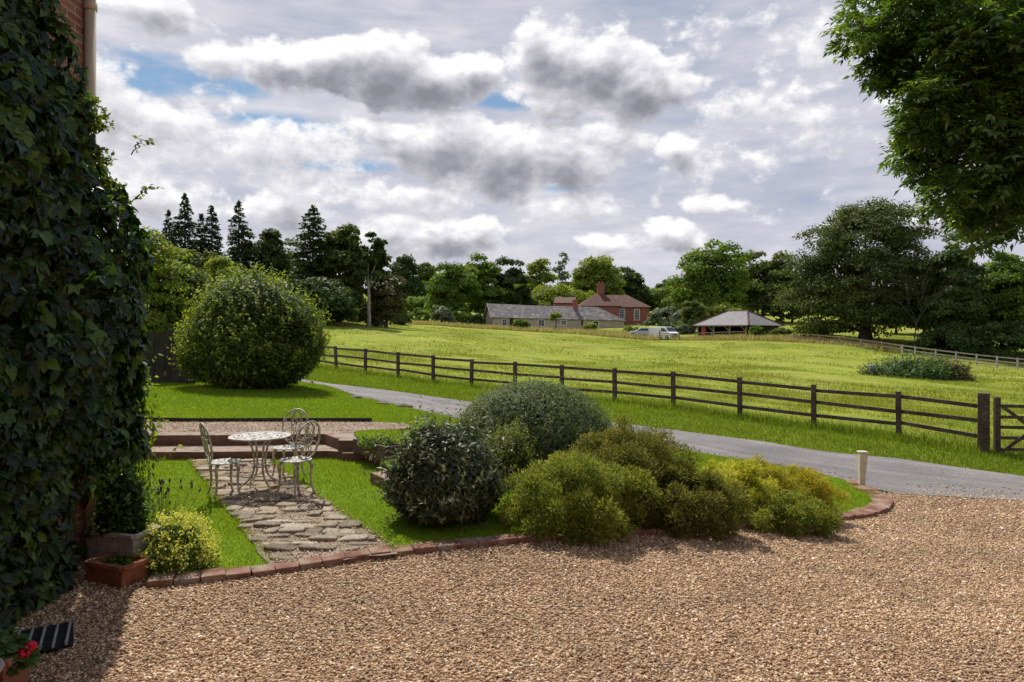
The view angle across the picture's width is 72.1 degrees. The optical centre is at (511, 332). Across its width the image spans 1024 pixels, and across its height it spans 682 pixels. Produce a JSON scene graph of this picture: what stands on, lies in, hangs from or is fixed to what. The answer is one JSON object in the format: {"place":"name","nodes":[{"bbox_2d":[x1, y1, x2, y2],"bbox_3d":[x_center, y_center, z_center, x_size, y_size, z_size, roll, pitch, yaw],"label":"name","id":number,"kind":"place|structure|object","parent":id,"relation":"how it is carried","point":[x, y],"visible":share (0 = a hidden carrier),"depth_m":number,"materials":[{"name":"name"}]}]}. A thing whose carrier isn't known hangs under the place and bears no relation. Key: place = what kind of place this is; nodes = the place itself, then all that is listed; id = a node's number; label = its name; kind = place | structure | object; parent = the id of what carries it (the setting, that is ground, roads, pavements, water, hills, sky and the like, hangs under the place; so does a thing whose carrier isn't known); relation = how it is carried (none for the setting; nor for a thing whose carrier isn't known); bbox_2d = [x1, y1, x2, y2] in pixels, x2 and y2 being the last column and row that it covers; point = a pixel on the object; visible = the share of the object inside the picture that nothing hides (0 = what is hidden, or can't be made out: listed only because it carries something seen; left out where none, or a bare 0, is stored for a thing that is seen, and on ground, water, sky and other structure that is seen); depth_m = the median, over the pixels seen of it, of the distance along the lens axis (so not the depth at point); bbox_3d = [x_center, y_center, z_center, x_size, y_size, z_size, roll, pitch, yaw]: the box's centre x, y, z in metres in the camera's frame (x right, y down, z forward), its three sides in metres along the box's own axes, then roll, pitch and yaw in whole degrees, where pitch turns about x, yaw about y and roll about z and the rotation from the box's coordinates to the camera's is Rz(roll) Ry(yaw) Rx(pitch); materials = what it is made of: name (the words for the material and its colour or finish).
{"place":"outdoors","nodes":[
{"label":"outdoors","id":0,"kind":"place"},
{"bbox_2d":[144,422,411,433],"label":"gravel walk","id":1,"kind":"structure","parent":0,"point":[359,428],"depth_m":13.16,"materials":[{"name":"beige gravel"}]},
{"bbox_2d":[191,458,397,565],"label":"path","id":2,"kind":"structure","parent":0,"point":[330,532],"depth_m":8.04,"materials":[{"name":"stone"}]},
{"bbox_2d":[199,422,241,499],"bbox_3d":[-3.696,1.603,8.953,0.499,0.955,0.425,0,0,-37],"label":"garden chair","id":3,"kind":"object","parent":2,"relation":"on","point":[217,463],"visible":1,"depth_m":8.90,"materials":[{"name":"white metal"}]},
{"bbox_2d":[228,431,290,491],"bbox_3d":[-3.330,1.715,9.300,0.792,0.706,0.792,0,0,0],"label":"garden table","id":4,"kind":"object","parent":2,"relation":"on","point":[264,436],"visible":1,"depth_m":9.24,"materials":[{"name":"white metal"}]},
{"bbox_2d":[270,408,308,479],"bbox_3d":[-3.163,1.585,10.024,0.425,0.955,0.499,0,0,9],"label":"garden chair","id":5,"kind":"object","parent":2,"relation":"on","point":[284,447],"visible":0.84,"depth_m":10.14,"materials":[{"name":"white metal"}]},
{"bbox_2d":[274,421,320,496],"bbox_3d":[-2.761,1.601,9.078,0.499,0.955,0.425,0,0,29],"label":"garden chair","id":6,"kind":"object","parent":2,"relation":"on","point":[297,460],"visible":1,"depth_m":9.01,"materials":[{"name":"white metal"}]},
{"bbox_2d":[129,377,884,573],"bbox_3d":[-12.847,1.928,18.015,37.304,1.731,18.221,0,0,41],"label":"lawn","id":7,"kind":"structure","parent":0,"point":[388,463],"depth_m":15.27,"materials":[{"name":"green plant"}]},
{"bbox_2d":[84,525,160,558],"bbox_3d":[-3.600,2.006,6.520,0.606,0.388,0.346,0,0,18],"label":"stone trough","id":8,"kind":"object","parent":7,"relation":"on","point":[117,542],"visible":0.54,"depth_m":6.37,"materials":[{"name":"stone"}]},
{"bbox_2d":[79,450,176,538],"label":"potted shrub","id":9,"kind":"object","parent":8,"relation":"in","point":[124,507],"visible":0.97,"depth_m":6.44,"materials":[{"name":"green plant"}]},
{"bbox_2d":[96,353,182,516],"bbox_3d":[-4.530,0.953,7.747,1.375,2.695,1.415,0,0,34],"label":"ivy","id":10,"kind":"object","parent":7,"relation":"on","point":[141,470],"visible":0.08,"depth_m":7.92,"materials":[{"name":"green plant"}]},
{"bbox_2d":[110,330,195,382],"bbox_3d":[-11.867,0.804,22.452,3.615,1.805,0.155,0,0,0],"label":"board fence","id":11,"kind":"object","parent":7,"relation":"on","point":[160,366],"visible":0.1,"depth_m":22.39,"materials":[{"name":"brown wood"}]},
{"bbox_2d":[111,225,199,331],"bbox_3d":[-12.233,-0.774,24.080,3.268,5.635,3.152,0,0,0],"label":"garden tree","id":12,"kind":"object","parent":7,"relation":"on","point":[156,321],"visible":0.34,"depth_m":23.58,"materials":[{"name":"green plant"}]},
{"bbox_2d":[144,264,212,376],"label":"garden shrub","id":13,"kind":"object","parent":7,"relation":"on","point":[196,275],"visible":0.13,"depth_m":24.89,"materials":[{"name":"green plant"}]},
{"bbox_2d":[134,504,223,580],"bbox_3d":[-3.100,1.921,6.521,0.830,0.657,0.804,0,0,39],"label":"lady mantle","id":14,"kind":"object","parent":7,"relation":"on","point":[182,548],"visible":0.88,"depth_m":6.36,"materials":[{"name":"yellow plant"}]},
{"bbox_2d":[146,478,217,536],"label":"lavender","id":15,"kind":"object","parent":7,"relation":"on","point":[161,481],"visible":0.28,"depth_m":7.08,"materials":[{"name":"plant"}]},
{"bbox_2d":[167,261,335,389],"bbox_3d":[-7.697,-0.202,21.093,4.695,4.042,4.633,0,0,-35],"label":"round shrub","id":16,"kind":"object","parent":7,"relation":"on","point":[251,334],"visible":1,"depth_m":19.92,"materials":[{"name":"green plant"}]},
{"bbox_2d":[145,418,371,421],"bbox_3d":[-5.880,1.730,13.870,6.240,0.090,0.050,0,0,0],"label":"edging board","id":17,"kind":"object","parent":7,"relation":"on","point":[257,420],"visible":0.55,"depth_m":13.87,"materials":[{"name":"brown wood"}]},
{"bbox_2d":[139,431,387,467],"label":"garden steps","id":18,"kind":"structure","parent":7,"relation":"on","point":[336,445],"depth_m":11.73,"materials":[{"name":"stone"}]},
{"bbox_2d":[353,438,403,460],"bbox_3d":[-2.100,1.825,11.050,0.335,0.220,1.050,0,0,-40],"label":"wooden trough","id":19,"kind":"object","parent":18,"relation":"on","point":[377,450],"visible":0.52,"depth_m":10.79,"materials":[{"name":"brown wood"}]},
{"bbox_2d":[357,433,400,448],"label":"trough plant","id":20,"kind":"object","parent":19,"relation":"in","point":[382,438],"visible":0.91,"depth_m":10.97,"materials":[{"name":"green plant"}]},
{"bbox_2d":[370,471,392,489],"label":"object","id":21,"kind":"structure","parent":7,"relation":"on","point":[373,477],"depth_m":9.64,"materials":[{"name":"beige stone"}]},
{"bbox_2d":[362,396,523,535],"bbox_3d":[-0.756,1.463,8.031,1.842,1.498,1.830,0,0,0],"label":"narrow leaved bush","id":22,"kind":"object","parent":7,"relation":"on","point":[446,476],"visible":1,"depth_m":7.71,"materials":[{"name":"green plant"}]},
{"bbox_2d":[481,417,543,478],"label":"green tuft bush","id":23,"kind":"object","parent":7,"relation":"on","point":[517,455],"visible":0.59,"depth_m":9.45,"materials":[{"name":"green plant"}]},
{"bbox_2d":[450,368,619,467],"bbox_3d":[0.387,1.323,10.986,2.854,1.527,2.588,0,0,0],"label":"domed bush","id":24,"kind":"object","parent":7,"relation":"on","point":[553,419],"visible":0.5,"depth_m":10.28,"materials":[{"name":"green plant"}]},
{"bbox_2d":[496,449,663,547],"bbox_3d":[0.754,1.808,8.027,1.877,0.986,1.818,0,0,0],"label":"heather bush","id":25,"kind":"object","parent":7,"relation":"on","point":[610,487],"visible":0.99,"depth_m":7.60,"materials":[{"name":"green plant"}]},
{"bbox_2d":[550,413,715,524],"bbox_3d":[1.477,1.686,9.057,2.038,1.289,2.184,0,0,0],"label":"heather bush","id":26,"kind":"object","parent":7,"relation":"on","point":[619,444],"visible":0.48,"depth_m":8.77,"materials":[{"name":"green plant"}]},
{"bbox_2d":[626,457,756,541],"bbox_3d":[2.024,1.986,8.516,1.764,0.915,1.439,0,0,0],"label":"heather bush","id":27,"kind":"object","parent":7,"relation":"on","point":[714,488],"visible":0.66,"depth_m":8.08,"materials":[{"name":"green plant"}]},
{"bbox_2d":[694,457,779,517],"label":"heather bush","id":28,"kind":"object","parent":7,"relation":"on","point":[732,470],"visible":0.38,"depth_m":9.29,"materials":[{"name":"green plant"}]},
{"bbox_2d":[719,484,846,538],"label":"heather bush","id":29,"kind":"object","parent":7,"relation":"on","point":[791,513],"visible":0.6,"depth_m":8.79,"materials":[{"name":"green plant"}]},
{"bbox_2d":[744,454,852,520],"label":"heather bush","id":30,"kind":"object","parent":7,"relation":"on","point":[812,482],"visible":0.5,"depth_m":9.84,"materials":[{"name":"yellow plant"}]},
{"bbox_2d":[15,491,1023,681],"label":"gravel drive","id":31,"kind":"structure","parent":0,"point":[442,668],"depth_m":5.54,"materials":[{"name":"beige gravel"}]},
{"bbox_2d":[0,650,31,681],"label":"flower box","id":32,"kind":"object","parent":31,"relation":"on","point":[23,675],"visible":0.27,"depth_m":4.18,"materials":[{"name":"orange ceramic"}]},
{"bbox_2d":[0,624,42,679],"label":"red geranium","id":33,"kind":"object","parent":32,"relation":"in","point":[21,644],"visible":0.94,"depth_m":4.22,"materials":[{"name":"green plant"}]},
{"bbox_2d":[11,619,72,652],"bbox_3d":[-3.420,2.160,4.920,0.600,0.037,0.471,0,0,-32],"label":"door mat","id":34,"kind":"object","parent":31,"relation":"on","point":[57,635],"depth_m":5.00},
{"bbox_2d":[84,552,150,588],"bbox_3d":[-3.450,2.096,6.160,0.486,0.228,0.316,0,0,22],"label":"terracotta trough","id":35,"kind":"object","parent":31,"relation":"on","point":[110,574],"visible":0.87,"depth_m":6.05,"materials":[{"name":"ceramic"}]},
{"bbox_2d":[98,553,136,565],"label":"plant","id":36,"kind":"object","parent":35,"relation":"in","point":[113,557],"visible":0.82,"depth_m":6.17,"materials":[{"name":"green plant"}]},
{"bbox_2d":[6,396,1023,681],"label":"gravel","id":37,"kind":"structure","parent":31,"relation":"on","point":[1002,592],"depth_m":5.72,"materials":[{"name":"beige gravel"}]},
{"bbox_2d":[147,480,893,587],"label":"brick kerb","id":38,"kind":"structure","parent":31,"relation":"on","point":[879,506],"depth_m":6.88,"materials":[{"name":"red brick"}]},
{"bbox_2d":[856,450,868,484],"bbox_3d":[6.390,2.514,12.850,0.165,0.690,0.140,2,0,0],"label":"marker post","id":39,"kind":"object","parent":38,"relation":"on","point":[862,457],"visible":0.79,"depth_m":12.80,"materials":[{"name":"beige wood"}]},
{"bbox_2d":[96,0,1023,289],"label":"sky","id":40,"kind":"structure","parent":0,"point":[642,134],"materials":[{"name":"white"}]},
{"bbox_2d":[145,294,1023,578],"bbox_3d":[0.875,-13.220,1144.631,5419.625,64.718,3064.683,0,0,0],"label":"ground","id":41,"kind":"structure","parent":0,"point":[523,354],"depth_m":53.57,"materials":[{"name":"green plant"}]},
{"bbox_2d":[0,0,96,573],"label":"brick house","id":42,"kind":"structure","parent":41,"relation":"on","point":[80,16],"depth_m":6.51,"materials":[{"name":"red brick"}]},
{"bbox_2d":[0,0,155,629],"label":"wall creeper","id":43,"kind":"object","parent":42,"relation":"attached to","point":[51,423],"depth_m":5.57,"materials":[{"name":"green plant"}]},
{"bbox_2d":[77,91,164,278],"bbox_3d":[-3.744,-1.307,6.519,0.413,1.711,0.983,0,0,16],"label":"wall vine","id":44,"kind":"object","parent":42,"relation":"attached to","point":[98,124],"depth_m":6.49,"materials":[{"name":"green plant"}]},
{"bbox_2d":[159,209,177,267],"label":"fir tree","id":45,"kind":"object","parent":41,"relation":"on","point":[166,233],"visible":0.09,"depth_m":72.84,"materials":[{"name":"green plant"}]},
{"bbox_2d":[165,192,204,264],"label":"fir tree","id":46,"kind":"object","parent":41,"relation":"on","point":[180,232],"visible":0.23,"depth_m":71.77,"materials":[{"name":"green plant"}]},
{"bbox_2d":[169,248,252,293],"bbox_3d":[-28.503,-4.251,66.040,8.744,6.954,7.592,0,0,0],"label":"broadleaf tree","id":47,"kind":"object","parent":41,"relation":"on","point":[197,261],"visible":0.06,"depth_m":64.31,"materials":[{"name":"green plant"}]},
{"bbox_2d":[198,205,229,257],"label":"fir tree","id":48,"kind":"object","parent":41,"relation":"on","point":[210,242],"visible":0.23,"depth_m":73.84,"materials":[{"name":"green plant"}]},
{"bbox_2d":[199,255,242,292],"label":"garden shrub","id":49,"kind":"object","parent":41,"relation":"on","point":[216,262],"visible":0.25,"depth_m":47.42,"materials":[{"name":"green plant"}]},
{"bbox_2d":[220,200,260,285],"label":"fir tree","id":50,"kind":"object","parent":41,"relation":"on","point":[235,252],"visible":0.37,"depth_m":71.77,"materials":[{"name":"green plant"}]},
{"bbox_2d":[240,227,293,288],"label":"broadleaf tree","id":51,"kind":"object","parent":41,"relation":"on","point":[266,251],"visible":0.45,"depth_m":73.00,"materials":[{"name":"green plant"}]},
{"bbox_2d":[284,237,303,286],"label":"broadleaf tree","id":52,"kind":"object","parent":41,"relation":"on","point":[288,241],"visible":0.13,"depth_m":91.60,"materials":[{"name":"green plant"}]},
{"bbox_2d":[288,204,351,322],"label":"fir tree","id":53,"kind":"object","parent":41,"relation":"on","point":[311,251],"visible":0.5,"depth_m":81.35,"materials":[{"name":"green plant"}]},
{"bbox_2d":[284,276,364,324],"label":"broadleaf tree","id":54,"kind":"object","parent":41,"relation":"on","point":[338,298],"visible":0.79,"depth_m":73.30,"materials":[{"name":"green plant"}]},
{"bbox_2d":[300,222,367,321],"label":"broadleaf tree","id":55,"kind":"object","parent":41,"relation":"on","point":[339,251],"visible":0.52,"depth_m":82.37,"materials":[{"name":"green plant"}]},
{"bbox_2d":[346,231,392,326],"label":"pine tree","id":56,"kind":"object","parent":41,"relation":"on","point":[375,262],"visible":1,"depth_m":79.76,"materials":[{"name":"green plant"}]},
{"bbox_2d":[360,275,407,326],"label":"broadleaf tree","id":57,"kind":"object","parent":41,"relation":"on","point":[385,296],"visible":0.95,"depth_m":82.92,"materials":[{"name":"green plant"}]},
{"bbox_2d":[382,299,409,324],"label":"undergrowth shrub","id":58,"kind":"object","parent":41,"relation":"on","point":[401,318],"visible":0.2,"depth_m":102.70,"materials":[{"name":"green plant"}]},
{"bbox_2d":[385,254,425,298],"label":"broadleaf tree","id":59,"kind":"object","parent":41,"relation":"on","point":[405,267],"visible":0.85,"depth_m":172.56,"materials":[{"name":"green plant"}]},
{"bbox_2d":[405,294,429,310],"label":"hedgerow","id":60,"kind":"object","parent":41,"relation":"on","point":[418,302],"visible":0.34,"depth_m":156.11,"materials":[{"name":"green plant"}]},
{"bbox_2d":[407,307,431,321],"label":"meadow shrub","id":61,"kind":"object","parent":41,"relation":"on","point":[417,313],"visible":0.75,"depth_m":123.40,"materials":[{"name":"green plant"}]},
{"bbox_2d":[417,261,438,283],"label":"broadleaf tree","id":62,"kind":"object","parent":41,"relation":"on","point":[426,270],"visible":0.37,"depth_m":187.61,"materials":[{"name":"green plant"}]},
{"bbox_2d":[430,305,456,322],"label":"meadow shrub","id":63,"kind":"object","parent":41,"relation":"on","point":[446,315],"visible":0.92,"depth_m":124.96,"materials":[{"name":"green plant"}]},
{"bbox_2d":[424,261,482,314],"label":"broadleaf tree","id":64,"kind":"object","parent":41,"relation":"on","point":[448,286],"visible":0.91,"depth_m":135.01,"materials":[{"name":"green plant"}]},
{"bbox_2d":[452,307,472,324],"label":"meadow shrub","id":65,"kind":"object","parent":41,"relation":"on","point":[463,315],"visible":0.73,"depth_m":128.57,"materials":[{"name":"green plant"}]},
{"bbox_2d":[465,253,514,322],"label":"broadleaf tree","id":66,"kind":"object","parent":41,"relation":"on","point":[486,272],"visible":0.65,"depth_m":144.07,"materials":[{"name":"green plant"}]},
{"bbox_2d":[490,255,538,305],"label":"broadleaf tree","id":67,"kind":"object","parent":41,"relation":"on","point":[510,277],"visible":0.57,"depth_m":148.51,"materials":[{"name":"green plant"}]},
{"bbox_2d":[514,258,558,296],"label":"broadleaf tree","id":68,"kind":"object","parent":41,"relation":"on","point":[537,268],"visible":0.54,"depth_m":170.13,"materials":[{"name":"green plant"}]},
{"bbox_2d":[483,300,625,328],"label":"stone barn","id":69,"kind":"structure","parent":41,"relation":"on","point":[575,316],"depth_m":131.71,"materials":[{"name":"stone"}]},
{"bbox_2d":[519,283,595,305],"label":"hedgerow","id":70,"kind":"object","parent":41,"relation":"on","point":[545,295],"visible":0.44,"depth_m":153.50,"materials":[{"name":"green plant"}]},
{"bbox_2d":[551,252,571,296],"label":"broadleaf tree","id":71,"kind":"object","parent":41,"relation":"on","point":[557,270],"visible":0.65,"depth_m":184.23,"materials":[{"name":"green plant"}]},
{"bbox_2d":[568,254,625,297],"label":"broadleaf tree","id":72,"kind":"object","parent":41,"relation":"on","point":[589,275],"visible":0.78,"depth_m":164.57,"materials":[{"name":"green plant"}]},
{"bbox_2d":[553,281,651,324],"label":"farmhouse","id":73,"kind":"object","parent":41,"relation":"on","point":[630,310],"visible":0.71,"depth_m":143.03,"materials":[{"name":"brick"}]},
{"bbox_2d":[333,319,899,353],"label":"hay grass","id":74,"kind":"structure","parent":41,"relation":"on","point":[648,336],"depth_m":106.17,"materials":[{"name":"green plant"}]},
{"bbox_2d":[614,266,651,303],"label":"broadleaf tree","id":75,"kind":"object","parent":41,"relation":"on","point":[633,287],"visible":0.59,"depth_m":173.25,"materials":[{"name":"green plant"}]},
{"bbox_2d":[317,346,976,437],"bbox_3d":[-1.884,1.456,27.232,33.771,2.498,0.516,0,0,41],"label":"post and rail fence","id":76,"kind":"object","parent":41,"relation":"on","point":[814,402],"visible":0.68,"depth_m":20.85,"materials":[{"name":"brown wood"}]},
{"bbox_2d":[639,285,674,313],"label":"broadleaf tree","id":77,"kind":"object","parent":41,"relation":"on","point":[658,294],"visible":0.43,"depth_m":174.91,"materials":[{"name":"green plant"}]},
{"bbox_2d":[649,327,677,338],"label":"white van","id":78,"kind":"object","parent":41,"relation":"on","point":[654,331],"visible":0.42,"depth_m":110.49,"materials":[{"name":"paint"}]},
{"bbox_2d":[643,306,689,327],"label":"meadow shrub","id":79,"kind":"object","parent":41,"relation":"on","point":[674,317],"visible":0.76,"depth_m":130.72,"materials":[{"name":"green plant"}]},
{"bbox_2d":[678,300,709,329],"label":"meadow shrub","id":80,"kind":"object","parent":41,"relation":"on","point":[699,309],"visible":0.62,"depth_m":121.11,"materials":[{"name":"green plant"}]},
{"bbox_2d":[661,238,753,314],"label":"broadleaf tree","id":81,"kind":"object","parent":41,"relation":"on","point":[704,276],"visible":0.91,"depth_m":138.85,"materials":[{"name":"green plant"}]},
{"bbox_2d":[706,302,742,316],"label":"meadow shrub","id":82,"kind":"object","parent":41,"relation":"on","point":[724,307],"visible":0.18,"depth_m":130.80,"materials":[{"name":"green plant"}]},
{"bbox_2d":[692,310,783,335],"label":"cart shed","id":83,"kind":"structure","parent":41,"relation":"on","point":[735,320],"depth_m":110.22,"materials":[{"name":"grey tile"}]},
{"bbox_2d":[720,250,799,316],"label":"broadleaf tree","id":84,"kind":"object","parent":41,"relation":"on","point":[757,293],"visible":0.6,"depth_m":147.91,"materials":[{"name":"green plant"}]},
{"bbox_2d":[770,275,824,322],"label":"broadleaf tree","id":85,"kind":"object","parent":41,"relation":"on","point":[792,314],"visible":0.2,"depth_m":146.58,"materials":[{"name":"green plant"}]},
{"bbox_2d":[793,333,901,353],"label":"paddock fence","id":86,"kind":"object","parent":41,"relation":"on","point":[860,342],"visible":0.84,"depth_m":85.75,"materials":[{"name":"brown wood"}]},
{"bbox_2d":[769,195,943,340],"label":"oak tree","id":87,"kind":"object","parent":41,"relation":"on","point":[879,221],"visible":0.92,"depth_m":91.45,"materials":[{"name":"green plant"}]},
{"bbox_2d":[856,351,956,380],"bbox_3d":[25.951,2.212,45.767,6.665,2.238,4.394,0,0,0],"label":"nettle patch","id":88,"kind":"object","parent":41,"relation":"on","point":[901,367],"visible":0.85,"depth_m":44.77,"materials":[{"name":"green plant"}]},
{"bbox_2d":[870,263,961,352],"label":"bare tree","id":89,"kind":"object","parent":41,"relation":"on","point":[915,322],"visible":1,"depth_m":82.08,"materials":[{"name":"brown plant"}]},
{"bbox_2d":[817,0,1023,266],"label":"ash tree","id":90,"kind":"object","parent":41,"relation":"on","point":[980,97],"visible":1,"depth_m":8.97,"materials":[{"name":"green plant"}]},
{"bbox_2d":[894,289,958,331],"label":"broadleaf tree","id":91,"kind":"object","parent":41,"relation":"on","point":[918,314],"visible":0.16,"depth_m":90.89,"materials":[{"name":"green plant"}]},
{"bbox_2d":[903,328,984,354],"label":"hedgerow","id":92,"kind":"object","parent":41,"relation":"on","point":[958,341],"visible":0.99,"depth_m":80.80,"materials":[{"name":"green plant"}]},
{"bbox_2d":[917,355,982,380],"bbox_3d":[28.066,2.271,45.993,3.943,2.178,3.312,0,0,0],"label":"bramble patch","id":93,"kind":"object","parent":41,"relation":"on","point":[962,373],"visible":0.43,"depth_m":45.05,"materials":[{"name":"green plant"}]},
{"bbox_2d":[913,231,1001,351],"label":"broadleaf tree","id":94,"kind":"object","parent":41,"relation":"on","point":[950,310],"visible":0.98,"depth_m":82.53,"materials":[{"name":"green plant"}]},
{"bbox_2d":[902,345,1023,369],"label":"paddock fence","id":95,"kind":"object","parent":41,"relation":"on","point":[976,358],"visible":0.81,"depth_m":73.08,"materials":[{"name":"brown wood"}]},
{"bbox_2d":[977,392,989,454],"bbox_3d":[10.720,2.127,16.000,0.235,1.500,0.235,0,0,34],"label":"gate post","id":96,"kind":"object","parent":41,"relation":"on","point":[983,419],"visible":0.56,"depth_m":15.90,"materials":[{"name":"wood"}]},
{"bbox_2d":[971,318,1023,359],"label":"hedgerow","id":97,"kind":"object","parent":41,"relation":"on","point":[998,333],"visible":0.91,"depth_m":78.92,"materials":[{"name":"green plant"}]},
{"bbox_2d":[972,250,1023,351],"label":"broadleaf tree","id":98,"kind":"object","parent":41,"relation":"on","point":[999,277],"visible":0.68,"depth_m":84.20,"materials":[{"name":"green plant"}]},
{"bbox_2d":[993,397,1023,452],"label":"field gate","id":99,"kind":"structure","parent":41,"relation":"on","point":[997,418],"depth_m":15.94,"materials":[{"name":"wood"}]},
{"bbox_2d":[298,379,1023,500],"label":"road","id":100,"kind":"structure","parent":0,"point":[895,475],"depth_m":14.93,"materials":[{"name":"grey asphalt"}]},
{"bbox_2d":[303,363,1023,475],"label":"verge grass","id":101,"kind":"structure","parent":0,"point":[363,377],"depth_m":18.69,"materials":[{"name":"green plant"}]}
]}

